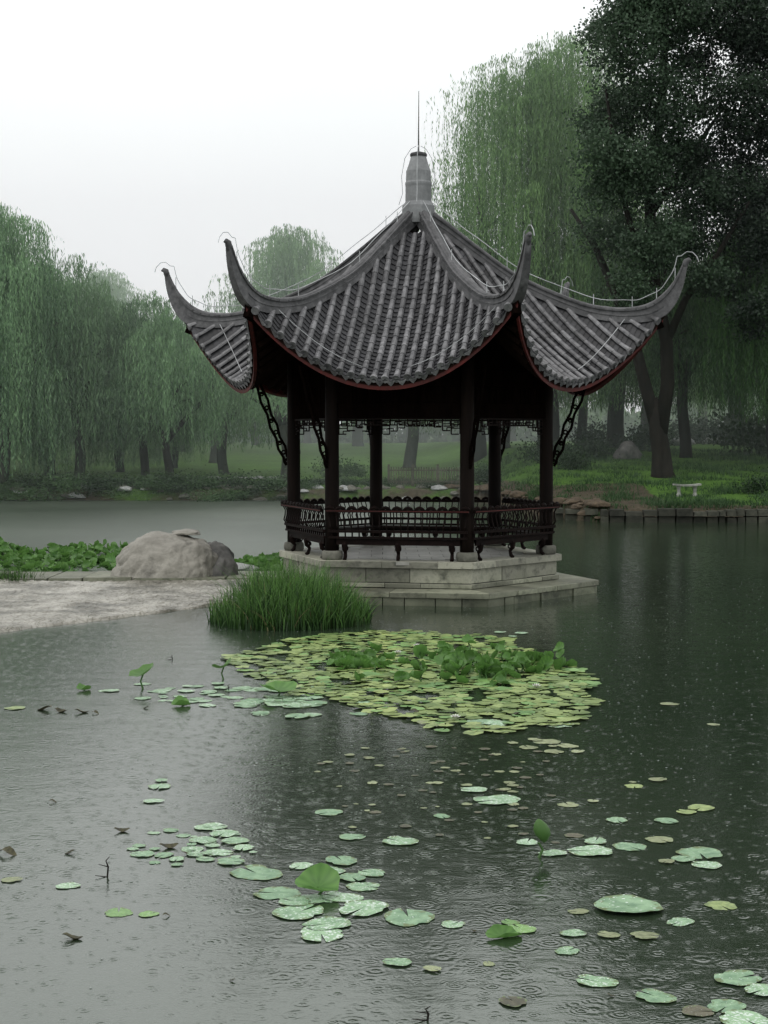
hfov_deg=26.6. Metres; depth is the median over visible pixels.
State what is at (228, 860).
lily pad
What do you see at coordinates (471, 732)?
lily pad
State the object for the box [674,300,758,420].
willow tree
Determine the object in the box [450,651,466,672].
lotus leaf
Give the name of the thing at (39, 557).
lotus plant
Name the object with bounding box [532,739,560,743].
lily pad
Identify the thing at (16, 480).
shrub
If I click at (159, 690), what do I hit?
lily pad
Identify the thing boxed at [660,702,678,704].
lily pad
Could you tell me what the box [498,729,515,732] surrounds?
lily pad
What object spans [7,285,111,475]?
willow tree
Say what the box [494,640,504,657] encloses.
lotus leaf
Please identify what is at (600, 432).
shrub
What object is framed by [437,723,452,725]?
lily pad
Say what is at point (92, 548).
lotus plant
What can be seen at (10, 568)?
lotus plant
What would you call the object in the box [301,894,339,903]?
lily pad
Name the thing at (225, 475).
shrub
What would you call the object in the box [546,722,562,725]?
lily pad
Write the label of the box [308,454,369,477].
shrub
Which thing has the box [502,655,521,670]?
lotus leaf
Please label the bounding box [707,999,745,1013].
lily pad
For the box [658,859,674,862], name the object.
lily pad
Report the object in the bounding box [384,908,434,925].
lily pad
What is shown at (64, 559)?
lotus plant
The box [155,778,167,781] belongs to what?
lily pad
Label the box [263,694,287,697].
lily pad
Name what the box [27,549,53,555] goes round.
lotus plant
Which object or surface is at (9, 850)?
withered leaf
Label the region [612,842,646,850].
lily pad
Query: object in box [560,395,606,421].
willow tree
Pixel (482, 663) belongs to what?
lotus leaf
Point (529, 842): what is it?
lily pad
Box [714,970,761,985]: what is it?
lily pad
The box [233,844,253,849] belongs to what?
lily pad
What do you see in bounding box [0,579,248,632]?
path
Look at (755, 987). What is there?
lily pad
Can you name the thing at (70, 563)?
lotus plant
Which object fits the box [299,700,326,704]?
lily pad
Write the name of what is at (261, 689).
lily pad
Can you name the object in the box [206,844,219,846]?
lily pad
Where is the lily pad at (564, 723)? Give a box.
[563,722,579,724]
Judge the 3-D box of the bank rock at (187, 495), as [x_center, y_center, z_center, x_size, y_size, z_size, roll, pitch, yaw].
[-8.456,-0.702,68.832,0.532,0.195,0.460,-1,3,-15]
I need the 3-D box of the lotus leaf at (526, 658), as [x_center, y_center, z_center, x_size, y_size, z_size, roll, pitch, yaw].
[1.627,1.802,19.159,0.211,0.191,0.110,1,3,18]
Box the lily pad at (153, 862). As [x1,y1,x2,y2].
[149,860,160,863]
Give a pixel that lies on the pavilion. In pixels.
(403, 320)
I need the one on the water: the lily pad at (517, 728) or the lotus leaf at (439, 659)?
the lily pad at (517, 728)
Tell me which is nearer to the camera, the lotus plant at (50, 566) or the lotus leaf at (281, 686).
the lotus leaf at (281, 686)
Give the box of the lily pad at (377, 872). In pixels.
[358,869,385,875]
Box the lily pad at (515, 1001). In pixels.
[498,996,526,1006]
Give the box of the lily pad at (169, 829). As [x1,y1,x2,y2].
[163,828,177,831]
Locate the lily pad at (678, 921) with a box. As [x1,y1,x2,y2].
[667,917,694,925]
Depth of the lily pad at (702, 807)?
12.16 m
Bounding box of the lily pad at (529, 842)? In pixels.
[516,838,537,844]
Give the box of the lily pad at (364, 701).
[354,700,378,704]
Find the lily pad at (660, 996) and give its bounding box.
[635,988,676,1002]
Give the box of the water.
[0,500,767,1023]
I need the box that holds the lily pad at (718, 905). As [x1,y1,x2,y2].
[704,901,736,909]
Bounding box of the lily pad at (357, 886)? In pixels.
[346,882,379,890]
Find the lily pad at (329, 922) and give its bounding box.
[302,916,350,929]
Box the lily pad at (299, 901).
[278,896,310,905]
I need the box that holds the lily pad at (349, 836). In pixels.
[339,834,365,839]
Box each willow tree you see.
[0,202,87,483]
[0,241,58,475]
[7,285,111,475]
[11,253,139,478]
[72,268,151,328]
[74,306,248,476]
[77,323,161,471]
[78,291,221,475]
[134,345,212,467]
[149,337,286,474]
[186,224,345,453]
[208,413,217,462]
[219,388,301,482]
[241,396,286,444]
[282,400,363,445]
[286,407,311,442]
[344,421,486,467]
[395,398,575,461]
[405,425,407,442]
[419,30,703,451]
[444,390,590,448]
[503,258,564,440]
[544,248,677,445]
[557,261,713,447]
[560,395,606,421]
[576,267,713,429]
[585,205,767,457]
[632,389,760,441]
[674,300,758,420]
[678,208,767,458]
[679,228,767,425]
[722,169,766,415]
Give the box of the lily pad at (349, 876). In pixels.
[339,873,365,880]
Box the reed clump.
[202,555,384,631]
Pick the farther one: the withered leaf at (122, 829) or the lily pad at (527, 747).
the lily pad at (527, 747)
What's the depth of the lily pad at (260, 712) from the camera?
16.31 m
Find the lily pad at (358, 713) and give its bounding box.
[349,712,366,714]
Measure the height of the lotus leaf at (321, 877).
0.182 m
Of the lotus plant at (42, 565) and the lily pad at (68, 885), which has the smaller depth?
the lily pad at (68, 885)
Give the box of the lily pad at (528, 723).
[515,721,537,724]
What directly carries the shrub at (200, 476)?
on the ground at (267, 462)
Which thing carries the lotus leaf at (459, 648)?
on the lily pads at (321, 681)
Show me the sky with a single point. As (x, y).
(142, 133)
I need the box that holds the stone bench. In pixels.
[672,483,701,496]
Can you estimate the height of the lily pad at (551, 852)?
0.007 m
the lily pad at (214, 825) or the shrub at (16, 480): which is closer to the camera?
the lily pad at (214, 825)
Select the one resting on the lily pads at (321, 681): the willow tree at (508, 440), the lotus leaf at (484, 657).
the lotus leaf at (484, 657)
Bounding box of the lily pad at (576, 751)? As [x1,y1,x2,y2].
[571,750,584,752]
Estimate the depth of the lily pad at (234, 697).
17.27 m
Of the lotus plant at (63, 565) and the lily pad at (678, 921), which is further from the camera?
the lotus plant at (63, 565)
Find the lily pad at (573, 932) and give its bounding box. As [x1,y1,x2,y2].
[560,929,586,935]
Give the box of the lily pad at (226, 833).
[209,829,238,836]
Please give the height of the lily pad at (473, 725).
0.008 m
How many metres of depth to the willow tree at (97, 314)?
72.42 m
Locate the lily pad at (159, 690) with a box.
[153,689,169,692]
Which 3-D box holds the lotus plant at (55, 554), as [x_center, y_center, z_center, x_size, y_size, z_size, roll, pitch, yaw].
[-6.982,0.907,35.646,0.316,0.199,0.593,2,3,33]
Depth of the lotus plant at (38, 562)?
33.06 m
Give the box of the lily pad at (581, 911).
[568,909,588,913]
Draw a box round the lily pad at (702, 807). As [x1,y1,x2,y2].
[688,804,714,810]
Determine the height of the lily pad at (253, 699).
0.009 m
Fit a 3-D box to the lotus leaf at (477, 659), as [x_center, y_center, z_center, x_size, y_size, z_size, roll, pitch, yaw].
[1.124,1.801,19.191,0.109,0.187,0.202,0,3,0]
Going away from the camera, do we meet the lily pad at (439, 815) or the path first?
the lily pad at (439, 815)
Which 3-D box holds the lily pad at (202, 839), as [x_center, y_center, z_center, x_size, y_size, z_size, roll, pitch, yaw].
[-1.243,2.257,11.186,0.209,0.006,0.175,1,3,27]
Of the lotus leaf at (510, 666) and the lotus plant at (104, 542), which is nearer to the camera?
the lotus leaf at (510, 666)
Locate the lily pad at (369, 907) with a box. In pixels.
[339,900,388,915]
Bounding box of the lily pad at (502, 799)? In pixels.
[473,795,520,803]
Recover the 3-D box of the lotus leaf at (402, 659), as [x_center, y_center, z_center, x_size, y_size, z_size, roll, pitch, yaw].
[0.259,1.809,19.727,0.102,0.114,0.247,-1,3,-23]
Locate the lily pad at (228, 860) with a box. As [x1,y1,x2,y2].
[217,857,244,864]
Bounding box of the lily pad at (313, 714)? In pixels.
[304,713,321,716]
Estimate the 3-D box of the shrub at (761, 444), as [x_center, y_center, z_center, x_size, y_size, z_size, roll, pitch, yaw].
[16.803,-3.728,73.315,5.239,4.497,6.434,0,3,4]
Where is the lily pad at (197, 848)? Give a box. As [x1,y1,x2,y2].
[181,846,203,851]
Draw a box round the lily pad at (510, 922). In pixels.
[501,919,519,924]
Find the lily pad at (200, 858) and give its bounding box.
[196,856,214,860]
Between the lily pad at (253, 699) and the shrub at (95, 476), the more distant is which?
the shrub at (95, 476)
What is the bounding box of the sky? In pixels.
[0,0,767,433]
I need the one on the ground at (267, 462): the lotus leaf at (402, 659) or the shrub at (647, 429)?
the shrub at (647, 429)
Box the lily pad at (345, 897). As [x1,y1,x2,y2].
[321,891,363,901]
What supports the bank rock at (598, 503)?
on the ground at (267, 462)
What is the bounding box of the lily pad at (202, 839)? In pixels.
[189,836,217,842]
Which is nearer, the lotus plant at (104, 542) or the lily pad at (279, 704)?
the lily pad at (279, 704)
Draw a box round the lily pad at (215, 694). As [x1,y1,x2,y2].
[208,694,224,695]
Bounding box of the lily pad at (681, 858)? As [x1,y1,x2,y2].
[671,855,695,861]
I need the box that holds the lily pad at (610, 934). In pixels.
[597,931,619,936]
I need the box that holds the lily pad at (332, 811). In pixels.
[315,809,342,814]
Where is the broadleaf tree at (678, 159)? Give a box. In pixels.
[560,0,767,477]
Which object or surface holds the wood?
on the ground at (267, 462)
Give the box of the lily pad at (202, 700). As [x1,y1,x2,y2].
[196,699,212,701]
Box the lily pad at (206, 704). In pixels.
[199,703,215,706]
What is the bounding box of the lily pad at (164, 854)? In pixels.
[154,852,173,857]
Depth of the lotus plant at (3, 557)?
35.28 m
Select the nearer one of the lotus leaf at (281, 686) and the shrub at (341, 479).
the lotus leaf at (281, 686)
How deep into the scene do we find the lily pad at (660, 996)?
8.08 m
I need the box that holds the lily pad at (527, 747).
[519,745,537,748]
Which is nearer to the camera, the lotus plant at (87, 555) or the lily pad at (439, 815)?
the lily pad at (439, 815)
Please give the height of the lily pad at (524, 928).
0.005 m
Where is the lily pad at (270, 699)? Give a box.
[263,698,282,701]
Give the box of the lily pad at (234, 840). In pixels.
[221,837,249,843]
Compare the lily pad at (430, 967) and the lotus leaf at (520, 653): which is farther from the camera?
the lotus leaf at (520, 653)
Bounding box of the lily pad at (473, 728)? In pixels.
[471,727,485,730]
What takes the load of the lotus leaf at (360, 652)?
on the lily pads at (321, 681)
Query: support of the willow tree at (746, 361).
on the ground at (267, 462)
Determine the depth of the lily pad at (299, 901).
9.71 m
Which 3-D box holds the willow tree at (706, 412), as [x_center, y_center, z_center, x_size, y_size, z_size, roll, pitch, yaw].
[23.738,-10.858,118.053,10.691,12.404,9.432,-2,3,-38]
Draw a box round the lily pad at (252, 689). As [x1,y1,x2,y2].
[240,687,266,691]
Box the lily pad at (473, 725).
[461,724,484,728]
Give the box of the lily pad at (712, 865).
[691,861,721,868]
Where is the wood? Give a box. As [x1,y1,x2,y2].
[59,396,764,442]
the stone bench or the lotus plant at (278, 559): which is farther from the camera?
the stone bench
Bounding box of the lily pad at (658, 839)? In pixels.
[645,836,672,842]
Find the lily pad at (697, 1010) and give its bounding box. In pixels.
[682,1005,713,1015]
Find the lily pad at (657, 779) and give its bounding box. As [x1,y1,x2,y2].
[649,777,666,780]
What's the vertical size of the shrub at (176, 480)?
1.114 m
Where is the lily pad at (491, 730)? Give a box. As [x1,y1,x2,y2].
[482,729,501,731]
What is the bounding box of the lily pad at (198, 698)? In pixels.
[190,697,204,699]
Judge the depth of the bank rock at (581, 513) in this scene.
52.25 m
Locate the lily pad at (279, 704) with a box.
[266,702,284,705]
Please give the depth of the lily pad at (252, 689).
17.81 m
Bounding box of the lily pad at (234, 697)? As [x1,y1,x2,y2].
[226,696,243,698]
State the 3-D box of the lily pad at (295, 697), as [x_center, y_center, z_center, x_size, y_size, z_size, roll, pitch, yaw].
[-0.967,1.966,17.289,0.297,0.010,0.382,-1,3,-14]
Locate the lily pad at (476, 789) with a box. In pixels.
[461,787,486,791]
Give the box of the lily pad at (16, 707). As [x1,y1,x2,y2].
[4,706,24,709]
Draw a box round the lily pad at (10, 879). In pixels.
[1,877,22,881]
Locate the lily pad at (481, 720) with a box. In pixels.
[467,719,486,723]
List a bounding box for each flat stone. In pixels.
[172,529,200,534]
[236,562,258,570]
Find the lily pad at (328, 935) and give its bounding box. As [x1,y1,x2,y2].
[300,925,342,941]
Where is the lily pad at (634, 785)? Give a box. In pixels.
[625,784,642,787]
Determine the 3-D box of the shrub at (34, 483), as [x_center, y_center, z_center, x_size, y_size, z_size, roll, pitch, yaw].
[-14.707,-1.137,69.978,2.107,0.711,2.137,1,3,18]
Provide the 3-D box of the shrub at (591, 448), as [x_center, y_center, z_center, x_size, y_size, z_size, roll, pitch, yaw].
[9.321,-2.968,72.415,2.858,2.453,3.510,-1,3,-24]
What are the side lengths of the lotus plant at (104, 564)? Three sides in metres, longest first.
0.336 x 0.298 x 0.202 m
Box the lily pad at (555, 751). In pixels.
[544,749,563,753]
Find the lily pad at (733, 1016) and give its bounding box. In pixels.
[719,1009,767,1023]
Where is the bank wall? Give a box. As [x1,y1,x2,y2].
[554,508,767,522]
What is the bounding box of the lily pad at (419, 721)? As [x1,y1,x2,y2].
[416,720,427,724]
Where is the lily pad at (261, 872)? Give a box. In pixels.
[229,864,282,879]
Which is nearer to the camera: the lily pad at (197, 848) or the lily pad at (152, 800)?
the lily pad at (197, 848)
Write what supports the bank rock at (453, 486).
on the ground at (267, 462)
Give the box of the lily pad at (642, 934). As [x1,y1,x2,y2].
[630,931,659,938]
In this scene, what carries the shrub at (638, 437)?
on the ground at (267, 462)
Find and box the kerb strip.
[1,571,271,581]
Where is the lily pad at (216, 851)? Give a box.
[206,849,233,855]
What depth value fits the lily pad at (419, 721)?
15.73 m
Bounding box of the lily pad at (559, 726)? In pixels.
[547,723,572,727]
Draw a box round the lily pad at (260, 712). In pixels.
[251,711,268,714]
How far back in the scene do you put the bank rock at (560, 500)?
54.48 m
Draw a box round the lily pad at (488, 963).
[483,961,494,965]
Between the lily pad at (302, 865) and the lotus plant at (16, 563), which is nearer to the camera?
the lily pad at (302, 865)
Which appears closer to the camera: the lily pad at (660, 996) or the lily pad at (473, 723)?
the lily pad at (660, 996)
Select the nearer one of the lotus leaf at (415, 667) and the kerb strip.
the lotus leaf at (415, 667)
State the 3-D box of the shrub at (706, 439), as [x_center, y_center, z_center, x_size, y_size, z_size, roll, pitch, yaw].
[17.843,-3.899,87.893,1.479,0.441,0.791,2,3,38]
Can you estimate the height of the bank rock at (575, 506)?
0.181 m
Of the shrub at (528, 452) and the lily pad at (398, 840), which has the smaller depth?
the lily pad at (398, 840)
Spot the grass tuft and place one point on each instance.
(8, 575)
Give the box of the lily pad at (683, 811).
[676,809,696,813]
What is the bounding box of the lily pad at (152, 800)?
[143,798,164,802]
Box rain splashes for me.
[0,576,763,991]
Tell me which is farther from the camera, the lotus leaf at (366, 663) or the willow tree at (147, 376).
the willow tree at (147, 376)
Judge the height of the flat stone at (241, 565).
0.162 m
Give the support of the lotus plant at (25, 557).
on the water
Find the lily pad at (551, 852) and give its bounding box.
[538,849,566,855]
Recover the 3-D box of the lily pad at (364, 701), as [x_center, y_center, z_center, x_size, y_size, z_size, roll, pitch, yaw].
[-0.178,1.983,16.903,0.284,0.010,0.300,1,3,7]
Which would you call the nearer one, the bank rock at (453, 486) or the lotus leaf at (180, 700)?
the lotus leaf at (180, 700)
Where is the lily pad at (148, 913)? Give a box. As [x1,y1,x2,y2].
[138,910,159,916]
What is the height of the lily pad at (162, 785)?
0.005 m
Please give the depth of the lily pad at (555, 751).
14.32 m
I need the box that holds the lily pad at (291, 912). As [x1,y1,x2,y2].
[272,904,323,919]
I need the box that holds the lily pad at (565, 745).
[558,743,578,747]
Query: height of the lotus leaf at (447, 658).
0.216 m
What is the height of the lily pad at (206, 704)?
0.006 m
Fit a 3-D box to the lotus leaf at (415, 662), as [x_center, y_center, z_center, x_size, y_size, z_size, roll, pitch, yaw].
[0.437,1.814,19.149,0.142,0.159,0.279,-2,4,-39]
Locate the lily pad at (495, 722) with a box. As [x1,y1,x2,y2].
[484,719,505,725]
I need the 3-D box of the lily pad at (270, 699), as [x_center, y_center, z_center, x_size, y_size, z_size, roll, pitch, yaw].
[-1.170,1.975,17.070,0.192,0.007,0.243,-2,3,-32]
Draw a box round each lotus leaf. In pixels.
[76,683,90,690]
[129,663,152,688]
[171,695,190,705]
[212,658,230,679]
[260,681,296,695]
[295,863,339,894]
[326,655,337,664]
[328,651,345,658]
[334,647,351,655]
[334,657,352,669]
[336,665,348,669]
[345,655,354,665]
[348,663,361,668]
[350,658,361,668]
[354,651,372,658]
[354,670,364,681]
[355,654,370,659]
[360,656,374,667]
[363,650,375,657]
[367,641,381,652]
[370,657,388,666]
[374,661,384,671]
[378,652,395,658]
[378,656,392,664]
[394,671,410,680]
[398,656,410,663]
[409,667,425,681]
[411,659,427,670]
[412,661,420,669]
[413,644,429,658]
[429,651,441,658]
[434,653,445,664]
[437,641,451,652]
[437,643,453,653]
[439,670,452,678]
[442,660,462,674]
[444,653,452,660]
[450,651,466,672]
[454,646,463,652]
[455,671,468,683]
[461,661,473,676]
[462,634,475,649]
[464,650,478,663]
[474,656,481,665]
[474,663,484,680]
[479,658,493,677]
[481,659,499,677]
[482,655,496,662]
[482,668,494,676]
[485,924,521,937]
[489,661,506,673]
[489,674,509,685]
[490,642,504,648]
[490,644,510,661]
[492,664,513,679]
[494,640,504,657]
[499,671,520,677]
[502,652,513,660]
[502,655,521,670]
[502,664,513,675]
[508,657,524,672]
[509,649,517,656]
[512,651,525,659]
[516,656,530,670]
[525,650,535,664]
[525,661,544,673]
[525,663,535,669]
[532,651,543,661]
[533,819,550,857]
[539,651,553,657]
[540,655,552,670]
[553,642,564,657]
[553,656,565,669]
[564,659,576,665]
[594,894,662,912]
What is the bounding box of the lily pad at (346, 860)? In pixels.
[326,856,356,864]
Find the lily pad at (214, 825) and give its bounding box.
[194,822,226,829]
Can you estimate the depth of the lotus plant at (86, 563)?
32.65 m
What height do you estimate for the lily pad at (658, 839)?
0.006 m
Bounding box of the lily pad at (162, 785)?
[148,783,170,788]
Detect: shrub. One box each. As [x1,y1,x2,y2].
[0,471,55,487]
[0,481,35,493]
[0,483,74,500]
[0,488,25,500]
[13,472,83,489]
[17,467,72,490]
[23,478,54,488]
[32,472,122,496]
[36,479,66,490]
[49,472,92,486]
[66,470,128,497]
[71,471,128,487]
[80,471,117,480]
[97,481,122,491]
[99,476,135,488]
[99,483,157,500]
[108,472,156,486]
[117,473,169,490]
[130,469,186,494]
[133,477,176,493]
[135,470,191,483]
[141,478,187,493]
[144,470,199,492]
[154,482,189,494]
[156,482,199,492]
[170,471,220,494]
[175,468,211,487]
[179,465,232,489]
[180,475,214,488]
[183,470,266,493]
[183,475,218,488]
[183,488,243,501]
[194,469,262,489]
[207,485,259,500]
[226,488,254,499]
[232,484,267,498]
[242,468,310,494]
[242,474,286,490]
[245,480,266,491]
[257,492,304,500]
[280,482,323,488]
[282,478,319,488]
[305,476,323,485]
[307,477,324,484]
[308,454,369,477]
[322,475,351,482]
[339,479,367,486]
[340,461,369,475]
[340,477,363,484]
[355,476,385,484]
[386,476,417,484]
[409,479,449,489]
[442,457,506,484]
[474,461,505,484]
[506,431,587,464]
[553,441,601,469]
[559,418,622,459]
[560,410,626,445]
[610,422,679,451]
[625,411,691,445]
[668,409,712,443]
[668,412,711,442]
[671,437,691,445]
[690,403,753,444]
[697,381,766,454]
[697,404,765,444]
[702,437,721,443]
[704,419,766,446]
[731,467,767,494]
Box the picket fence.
[388,464,459,486]
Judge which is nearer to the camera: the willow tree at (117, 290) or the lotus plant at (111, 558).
the lotus plant at (111, 558)
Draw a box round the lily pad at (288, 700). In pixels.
[275,699,295,701]
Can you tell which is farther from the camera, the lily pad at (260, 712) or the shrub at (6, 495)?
the shrub at (6, 495)
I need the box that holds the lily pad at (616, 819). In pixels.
[606,817,627,822]
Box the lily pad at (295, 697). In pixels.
[280,694,305,699]
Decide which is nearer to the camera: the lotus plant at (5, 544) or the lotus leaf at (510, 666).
the lotus leaf at (510, 666)
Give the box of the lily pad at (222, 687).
[214,686,227,688]
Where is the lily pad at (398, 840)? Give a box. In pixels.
[382,836,418,844]
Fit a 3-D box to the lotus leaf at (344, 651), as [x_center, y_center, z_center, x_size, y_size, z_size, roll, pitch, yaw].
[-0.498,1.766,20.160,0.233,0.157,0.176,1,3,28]
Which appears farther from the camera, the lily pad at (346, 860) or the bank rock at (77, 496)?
the bank rock at (77, 496)
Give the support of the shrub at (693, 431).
on the ground at (267, 462)
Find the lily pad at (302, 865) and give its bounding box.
[289,862,312,868]
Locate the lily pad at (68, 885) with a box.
[56,882,80,887]
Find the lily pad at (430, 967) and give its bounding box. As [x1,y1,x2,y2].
[423,965,440,970]
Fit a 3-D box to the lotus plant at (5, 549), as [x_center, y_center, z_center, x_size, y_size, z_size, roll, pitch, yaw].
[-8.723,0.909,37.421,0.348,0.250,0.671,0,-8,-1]
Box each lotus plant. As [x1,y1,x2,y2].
[0,546,9,553]
[0,552,17,561]
[1,542,9,552]
[2,559,20,568]
[7,555,21,565]
[9,565,24,571]
[13,545,25,550]
[13,560,28,566]
[17,552,32,561]
[18,548,28,554]
[21,563,46,571]
[22,554,36,561]
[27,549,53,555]
[29,547,37,553]
[32,554,53,560]
[34,543,58,554]
[34,560,48,571]
[34,563,44,570]
[42,549,69,561]
[43,557,69,566]
[44,563,54,571]
[48,559,67,568]
[50,547,73,557]
[51,551,74,557]
[52,562,68,571]
[54,552,72,560]
[57,541,84,551]
[67,560,82,566]
[68,560,90,570]
[70,551,101,563]
[70,553,97,564]
[76,539,106,551]
[81,558,95,568]
[84,545,96,553]
[89,540,117,549]
[91,552,105,563]
[91,553,113,565]
[95,543,118,551]
[96,545,115,554]
[96,563,115,567]
[100,561,112,570]
[105,555,115,562]
[114,542,127,550]
[234,558,255,564]
[238,555,266,564]
[258,561,281,570]
[265,552,283,562]
[272,557,282,564]
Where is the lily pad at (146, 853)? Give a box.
[130,850,154,856]
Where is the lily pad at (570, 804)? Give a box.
[557,802,578,806]
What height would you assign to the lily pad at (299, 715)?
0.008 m
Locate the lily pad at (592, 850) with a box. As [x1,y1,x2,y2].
[567,845,611,855]
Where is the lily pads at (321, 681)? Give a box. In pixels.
[220,629,604,722]
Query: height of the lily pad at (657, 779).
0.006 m
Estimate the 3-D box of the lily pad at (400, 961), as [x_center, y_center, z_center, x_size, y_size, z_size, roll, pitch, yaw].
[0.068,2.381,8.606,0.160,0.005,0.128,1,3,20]
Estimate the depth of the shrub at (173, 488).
68.54 m
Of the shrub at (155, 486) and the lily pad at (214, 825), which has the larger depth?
the shrub at (155, 486)
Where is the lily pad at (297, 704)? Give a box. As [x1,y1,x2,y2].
[285,702,310,706]
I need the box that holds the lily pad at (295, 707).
[282,706,310,707]
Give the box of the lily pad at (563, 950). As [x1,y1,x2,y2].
[554,946,579,953]
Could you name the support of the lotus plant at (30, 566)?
on the water
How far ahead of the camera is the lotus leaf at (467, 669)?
18.76 m
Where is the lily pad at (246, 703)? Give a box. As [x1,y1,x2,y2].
[233,701,260,704]
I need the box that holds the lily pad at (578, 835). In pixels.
[564,833,583,837]
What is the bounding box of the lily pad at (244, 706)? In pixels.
[234,704,256,707]
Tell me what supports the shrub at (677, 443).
on the ground at (267, 462)
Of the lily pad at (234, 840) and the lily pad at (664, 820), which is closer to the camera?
the lily pad at (234, 840)
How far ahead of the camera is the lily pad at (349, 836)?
11.29 m
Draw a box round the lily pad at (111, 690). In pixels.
[102,689,118,691]
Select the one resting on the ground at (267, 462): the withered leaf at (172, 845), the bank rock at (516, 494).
the bank rock at (516, 494)
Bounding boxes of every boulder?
[110,531,217,579]
[207,541,237,576]
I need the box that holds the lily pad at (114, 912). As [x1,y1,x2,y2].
[104,907,132,916]
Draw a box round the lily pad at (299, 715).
[285,713,309,717]
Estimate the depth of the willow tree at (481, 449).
83.63 m
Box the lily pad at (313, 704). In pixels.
[300,703,321,706]
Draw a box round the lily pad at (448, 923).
[441,920,465,927]
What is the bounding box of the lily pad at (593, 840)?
[584,837,606,843]
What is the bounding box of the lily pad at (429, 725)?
[423,722,437,727]
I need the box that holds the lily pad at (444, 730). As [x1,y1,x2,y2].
[434,728,449,731]
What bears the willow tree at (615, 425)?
on the ground at (267, 462)
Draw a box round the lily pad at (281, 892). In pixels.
[253,887,301,898]
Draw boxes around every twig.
[95,856,109,876]
[413,1006,430,1020]
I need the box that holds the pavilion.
[155,92,698,606]
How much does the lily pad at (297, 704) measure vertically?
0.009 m
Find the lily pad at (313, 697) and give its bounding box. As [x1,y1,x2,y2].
[303,695,323,699]
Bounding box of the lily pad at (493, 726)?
[487,725,499,728]
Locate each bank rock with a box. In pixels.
[10,485,24,490]
[67,492,85,497]
[118,486,131,490]
[179,493,189,497]
[253,497,267,500]
[339,485,348,490]
[347,485,356,490]
[431,485,447,489]
[451,484,458,488]
[502,490,510,494]
[509,492,527,497]
[553,497,567,503]
[562,498,580,504]
[570,504,582,508]
[577,510,590,515]
[587,500,610,507]
[613,440,642,458]
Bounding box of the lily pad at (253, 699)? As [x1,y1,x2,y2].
[240,698,263,702]
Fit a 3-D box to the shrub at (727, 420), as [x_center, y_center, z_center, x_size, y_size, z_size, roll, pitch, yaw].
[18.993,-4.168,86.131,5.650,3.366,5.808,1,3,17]
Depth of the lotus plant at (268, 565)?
33.15 m
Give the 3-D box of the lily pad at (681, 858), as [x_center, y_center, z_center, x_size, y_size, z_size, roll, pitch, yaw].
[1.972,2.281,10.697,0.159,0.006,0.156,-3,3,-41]
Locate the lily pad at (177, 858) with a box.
[169,856,183,860]
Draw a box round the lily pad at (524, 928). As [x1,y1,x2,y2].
[509,923,535,932]
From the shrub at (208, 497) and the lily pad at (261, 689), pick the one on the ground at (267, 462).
the shrub at (208, 497)
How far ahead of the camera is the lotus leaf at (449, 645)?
20.46 m
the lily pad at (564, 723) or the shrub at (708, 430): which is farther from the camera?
the shrub at (708, 430)
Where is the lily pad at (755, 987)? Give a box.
[744,983,767,995]
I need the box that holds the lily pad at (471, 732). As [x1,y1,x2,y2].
[463,730,483,734]
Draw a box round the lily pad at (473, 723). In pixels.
[465,722,481,723]
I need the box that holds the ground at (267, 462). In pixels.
[0,436,767,521]
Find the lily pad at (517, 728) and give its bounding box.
[508,727,527,728]
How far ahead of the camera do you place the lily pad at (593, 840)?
11.17 m
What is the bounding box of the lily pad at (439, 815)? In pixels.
[433,813,449,817]
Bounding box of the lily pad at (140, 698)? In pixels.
[134,696,150,699]
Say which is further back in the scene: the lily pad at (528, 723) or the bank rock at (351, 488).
the bank rock at (351, 488)
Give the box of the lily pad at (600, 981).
[576,974,618,986]
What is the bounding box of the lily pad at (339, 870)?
[330,866,345,872]
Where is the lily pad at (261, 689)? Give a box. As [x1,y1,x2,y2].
[255,687,270,690]
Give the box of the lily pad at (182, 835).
[176,834,190,836]
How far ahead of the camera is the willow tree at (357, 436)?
117.54 m
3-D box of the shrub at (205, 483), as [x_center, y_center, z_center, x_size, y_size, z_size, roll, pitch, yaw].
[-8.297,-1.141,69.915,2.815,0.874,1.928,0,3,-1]
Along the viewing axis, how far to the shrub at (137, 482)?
69.14 m
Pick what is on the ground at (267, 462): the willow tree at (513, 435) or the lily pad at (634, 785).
the willow tree at (513, 435)
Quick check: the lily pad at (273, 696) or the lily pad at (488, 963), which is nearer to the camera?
the lily pad at (488, 963)
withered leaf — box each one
[0,846,16,855]
[55,708,65,711]
[63,932,82,938]
[114,827,129,831]
[160,843,178,847]
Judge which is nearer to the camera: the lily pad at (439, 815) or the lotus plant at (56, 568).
the lily pad at (439, 815)
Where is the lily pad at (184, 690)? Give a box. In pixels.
[177,689,194,691]
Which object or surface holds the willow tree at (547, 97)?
on the ground at (267, 462)
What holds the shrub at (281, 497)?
on the ground at (267, 462)
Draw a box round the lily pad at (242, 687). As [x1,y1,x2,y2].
[232,686,253,689]
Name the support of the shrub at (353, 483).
on the ground at (267, 462)
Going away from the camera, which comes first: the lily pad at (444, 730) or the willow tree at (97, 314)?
the lily pad at (444, 730)
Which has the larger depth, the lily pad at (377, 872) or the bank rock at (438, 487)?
the bank rock at (438, 487)
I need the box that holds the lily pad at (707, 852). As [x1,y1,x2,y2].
[676,846,722,858]
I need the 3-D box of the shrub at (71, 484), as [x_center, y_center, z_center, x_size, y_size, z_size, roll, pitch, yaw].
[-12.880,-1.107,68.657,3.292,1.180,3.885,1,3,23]
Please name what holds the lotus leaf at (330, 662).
on the lily pads at (321, 681)
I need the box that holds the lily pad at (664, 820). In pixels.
[654,818,678,822]
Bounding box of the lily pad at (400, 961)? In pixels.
[383,958,411,965]
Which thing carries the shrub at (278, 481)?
on the ground at (267, 462)
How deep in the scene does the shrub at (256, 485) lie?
69.45 m

